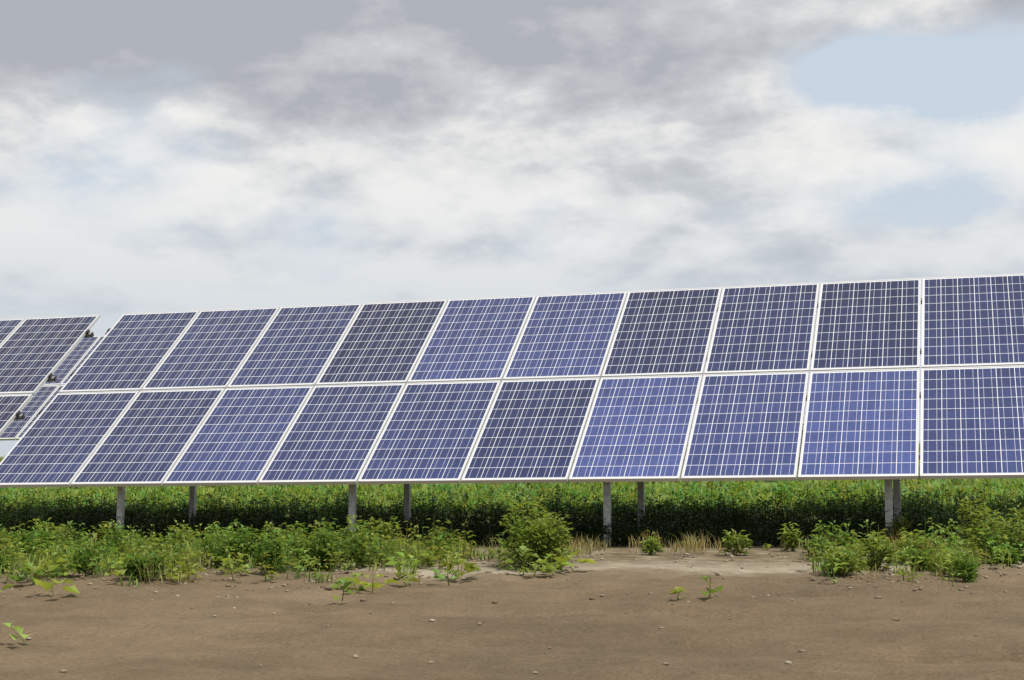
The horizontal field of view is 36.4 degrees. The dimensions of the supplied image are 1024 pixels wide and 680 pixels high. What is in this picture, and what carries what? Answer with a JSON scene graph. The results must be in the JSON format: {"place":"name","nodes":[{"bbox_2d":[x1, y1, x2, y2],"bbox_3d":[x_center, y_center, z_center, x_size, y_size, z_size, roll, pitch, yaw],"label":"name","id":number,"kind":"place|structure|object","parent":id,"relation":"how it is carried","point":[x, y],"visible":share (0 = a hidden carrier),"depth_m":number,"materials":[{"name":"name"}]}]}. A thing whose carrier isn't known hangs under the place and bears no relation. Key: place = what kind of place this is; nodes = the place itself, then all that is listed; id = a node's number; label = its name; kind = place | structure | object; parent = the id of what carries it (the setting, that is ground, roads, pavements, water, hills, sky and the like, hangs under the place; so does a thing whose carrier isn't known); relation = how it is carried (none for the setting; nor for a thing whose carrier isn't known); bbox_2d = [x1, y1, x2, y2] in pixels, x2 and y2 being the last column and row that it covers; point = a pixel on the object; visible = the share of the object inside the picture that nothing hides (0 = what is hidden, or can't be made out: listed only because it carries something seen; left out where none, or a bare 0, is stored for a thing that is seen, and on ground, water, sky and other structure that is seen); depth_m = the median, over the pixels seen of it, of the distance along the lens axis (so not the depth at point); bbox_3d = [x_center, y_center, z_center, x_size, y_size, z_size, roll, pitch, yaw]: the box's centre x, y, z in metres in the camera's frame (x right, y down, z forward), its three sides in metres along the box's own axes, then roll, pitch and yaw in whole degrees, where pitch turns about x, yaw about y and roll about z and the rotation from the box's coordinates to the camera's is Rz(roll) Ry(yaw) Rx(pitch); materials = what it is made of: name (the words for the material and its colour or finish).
{"place":"outdoors","nodes":[
{"label":"outdoors","id":0,"kind":"place"},
{"bbox_2d":[37,328,109,416],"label":"table clamps","id":1,"kind":"object","parent":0,"point":[71,374],"visible":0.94,"depth_m":17.18,"materials":[{"name":"grey metal"}]},
{"bbox_2d":[0,459,1023,679],"bbox_3d":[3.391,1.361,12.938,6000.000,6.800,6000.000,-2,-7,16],"label":"ground","id":2,"kind":"structure","parent":0,"point":[110,630],"depth_m":7.61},
{"bbox_2d":[14,332,91,419],"bbox_3d":[-10.017,1.453,18.396,10.170,3.058,2.284,-2,-7,16],"label":"steel table","id":3,"kind":"object","parent":2,"relation":"on","point":[48,380],"visible":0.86,"depth_m":17.28,"materials":[{"name":"grey metal"}]},
{"bbox_2d":[0,318,25,345],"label":"solar panel","id":4,"kind":"object","parent":3,"relation":"on","point":[8,327],"visible":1,"depth_m":18.50,"materials":[{"name":"glass"}]},
{"bbox_2d":[0,394,32,434],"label":"solar panel","id":5,"kind":"object","parent":3,"relation":"on","point":[11,405],"visible":1,"depth_m":16.81,"materials":[{"name":"glass"}]},
{"bbox_2d":[0,315,99,394],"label":"solar panel","id":6,"kind":"object","parent":3,"relation":"on","point":[35,352],"visible":1,"depth_m":17.86,"materials":[{"name":"glass"}]},
{"bbox_2d":[16,329,93,419],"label":"table clamps","id":7,"kind":"object","parent":3,"relation":"attached to","point":[50,375],"visible":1,"depth_m":17.27,"materials":[{"name":"black metal"}]},
{"bbox_2d":[38,298,921,544],"bbox_3d":[-0.075,1.092,15.468,10.170,3.058,2.284,-2,-7,16],"label":"steel table","id":8,"kind":"object","parent":2,"relation":"on","point":[895,495],"visible":0.09,"depth_m":14.91,"materials":[{"name":"grey metal"}]},
{"bbox_2d":[0,391,139,487],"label":"solar panel","id":9,"kind":"object","parent":8,"relation":"on","point":[60,440],"visible":1,"depth_m":16.02,"materials":[{"name":"glass"}]},
{"bbox_2d":[59,310,199,392],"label":"solar panel","id":10,"kind":"object","parent":8,"relation":"on","point":[130,351],"visible":1,"depth_m":17.38,"materials":[{"name":"glass"}]},
{"bbox_2d":[70,388,224,486],"bbox_3d":[-3.663,0.972,15.784,0.992,0.035,1.650,-2,31,16],"label":"solar panel","id":11,"kind":"object","parent":8,"relation":"on","point":[148,438],"visible":1,"depth_m":15.71,"materials":[{"name":"glass"}]},
{"bbox_2d":[141,307,279,389],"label":"solar panel","id":12,"kind":"object","parent":8,"relation":"on","point":[213,348],"visible":1,"depth_m":17.10,"materials":[{"name":"glass"}]},
{"bbox_2d":[162,386,313,485],"bbox_3d":[-2.698,0.937,15.499,0.992,0.035,1.650,-2,31,16],"label":"solar panel","id":13,"kind":"object","parent":8,"relation":"on","point":[239,436],"visible":1,"depth_m":15.43,"materials":[{"name":"glass"}]},
{"bbox_2d":[227,303,362,387],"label":"solar panel","id":14,"kind":"object","parent":8,"relation":"on","point":[296,345],"visible":1,"depth_m":16.81,"materials":[{"name":"glass"}]},
{"bbox_2d":[258,383,405,484],"bbox_3d":[-1.732,0.902,15.215,0.992,0.035,1.650,-2,31,16],"label":"solar panel","id":15,"kind":"object","parent":8,"relation":"on","point":[333,434],"visible":1,"depth_m":15.14,"materials":[{"name":"glass"}]},
{"bbox_2d":[316,299,447,384],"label":"solar panel","id":16,"kind":"object","parent":8,"relation":"on","point":[382,342],"visible":1,"depth_m":16.52,"materials":[{"name":"glass"}]},
{"bbox_2d":[357,380,500,483],"bbox_3d":[-0.767,0.867,14.931,0.992,0.035,1.650,-2,31,16],"label":"solar panel","id":17,"kind":"object","parent":8,"relation":"on","point":[431,432],"visible":1,"depth_m":14.86,"materials":[{"name":"glass"}]},
{"bbox_2d":[408,295,535,382],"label":"solar panel","id":18,"kind":"object","parent":8,"relation":"on","point":[473,339],"visible":1,"depth_m":16.24,"materials":[{"name":"glass"}]},
{"bbox_2d":[461,377,599,482],"bbox_3d":[0.199,0.832,14.646,0.992,0.035,1.650,-2,31,16],"label":"solar panel","id":19,"kind":"object","parent":8,"relation":"on","point":[532,430],"visible":1,"depth_m":14.57,"materials":[{"name":"glass"}]},
{"bbox_2d":[503,291,627,379],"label":"solar panel","id":20,"kind":"object","parent":8,"relation":"on","point":[567,335],"visible":1,"depth_m":15.96,"materials":[{"name":"glass"}]},
{"bbox_2d":[569,374,702,481],"bbox_3d":[1.164,0.797,14.362,0.992,0.035,1.650,-2,31,16],"label":"solar panel","id":21,"kind":"object","parent":8,"relation":"on","point":[637,429],"visible":1,"depth_m":14.29,"materials":[{"name":"glass"}]},
{"bbox_2d":[602,287,721,376],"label":"solar panel","id":22,"kind":"object","parent":8,"relation":"on","point":[663,332],"visible":1,"depth_m":15.67,"materials":[{"name":"glass"}]},
{"bbox_2d":[681,371,808,480],"bbox_3d":[2.129,0.762,14.078,0.992,0.035,1.650,-2,31,16],"label":"solar panel","id":23,"kind":"object","parent":8,"relation":"on","point":[747,426],"visible":1,"depth_m":14.00,"materials":[{"name":"glass"}]},
{"bbox_2d":[704,282,819,373],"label":"solar panel","id":24,"kind":"object","parent":8,"relation":"on","point":[763,328],"visible":1,"depth_m":15.39,"materials":[{"name":"glass"}]},
{"bbox_2d":[798,368,919,479],"bbox_3d":[3.095,0.727,13.793,0.992,0.035,1.650,-2,31,16],"label":"solar panel","id":25,"kind":"object","parent":8,"relation":"on","point":[861,424],"visible":1,"depth_m":13.72,"materials":[{"name":"glass"}]},
{"bbox_2d":[811,278,920,370],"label":"solar panel","id":26,"kind":"object","parent":8,"relation":"on","point":[867,324],"visible":1,"depth_m":15.10,"materials":[{"name":"glass"}]},
{"bbox_2d":[920,365,1023,478],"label":"solar panel","id":27,"kind":"object","parent":8,"relation":"on","point":[972,422],"visible":1,"depth_m":13.46,"materials":[{"name":"glass"}]},
{"bbox_2d":[921,273,1023,367],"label":"solar panel","id":28,"kind":"object","parent":8,"relation":"on","point":[972,321],"visible":1,"depth_m":14.84,"materials":[{"name":"glass"}]},
{"bbox_2d":[0,495,1023,644],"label":"verge plants","id":29,"kind":"object","parent":2,"relation":"on","point":[539,542],"visible":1,"depth_m":11.40,"materials":[{"name":"green plant"}]},
{"bbox_2d":[0,483,1023,546],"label":"crop field","id":30,"kind":"structure","parent":2,"relation":"on","point":[662,519],"depth_m":16.00,"materials":[{"name":"green plant"}]},
{"bbox_2d":[0,443,1023,514],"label":"field plants","id":31,"kind":"object","parent":2,"relation":"on","point":[168,494],"visible":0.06,"depth_m":20.01,"materials":[{"name":"green plant"}]},
{"bbox_2d":[1,552,1022,674],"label":"clods","id":32,"kind":"object","parent":2,"relation":"on","point":[327,587],"visible":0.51,"depth_m":10.33,"materials":[{"name":"brown soil"}]},
{"bbox_3d":[-9.008,1.543,28.068,10.170,3.083,2.284,-2,-7,16],"label":"table","id":33,"kind":"object","parent":2,"relation":"on","visible":0},
{"bbox_2d":[0,385,58,440],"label":"solar panel","id":34,"kind":"object","parent":33,"relation":"on","point":[31,409],"visible":0.47,"depth_m":27.15,"materials":[{"name":"glass"}]},
{"bbox_2d":[15,385,63,439],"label":"solar panel","id":35,"kind":"object","parent":33,"relation":"on","point":[34,418],"visible":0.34,"depth_m":27.08,"materials":[{"name":"glass"}]},
{"bbox_2d":[44,336,99,384],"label":"solar panel","id":36,"kind":"object","parent":33,"relation":"on","point":[70,362],"visible":0.35,"depth_m":28.52,"materials":[{"name":"glass"}]},
{"bbox_2d":[61,335,104,384],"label":"solar panel","id":37,"kind":"object","parent":33,"relation":"on","point":[82,360],"visible":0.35,"depth_m":28.47,"materials":[{"name":"glass"}]},
{"bbox_3d":[0.962,1.181,25.131,10.170,3.083,2.284,-2,-7,16],"label":"table","id":38,"kind":"object","parent":2,"relation":"on","visible":0},
{"bbox_2d":[803,363,810,424],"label":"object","id":39,"kind":"object","parent":38,"relation":"on","point":[807,393],"depth_m":23.38,"materials":[{"name":"metal"}]},
{"bbox_2d":[811,308,817,361],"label":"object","id":40,"kind":"object","parent":38,"relation":"on","point":[814,333],"depth_m":24.74,"materials":[{"name":"metal"}]},
{"bbox_2d":[0,0,1023,457],"label":"sky","id":41,"kind":"structure","parent":0,"point":[156,155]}
]}

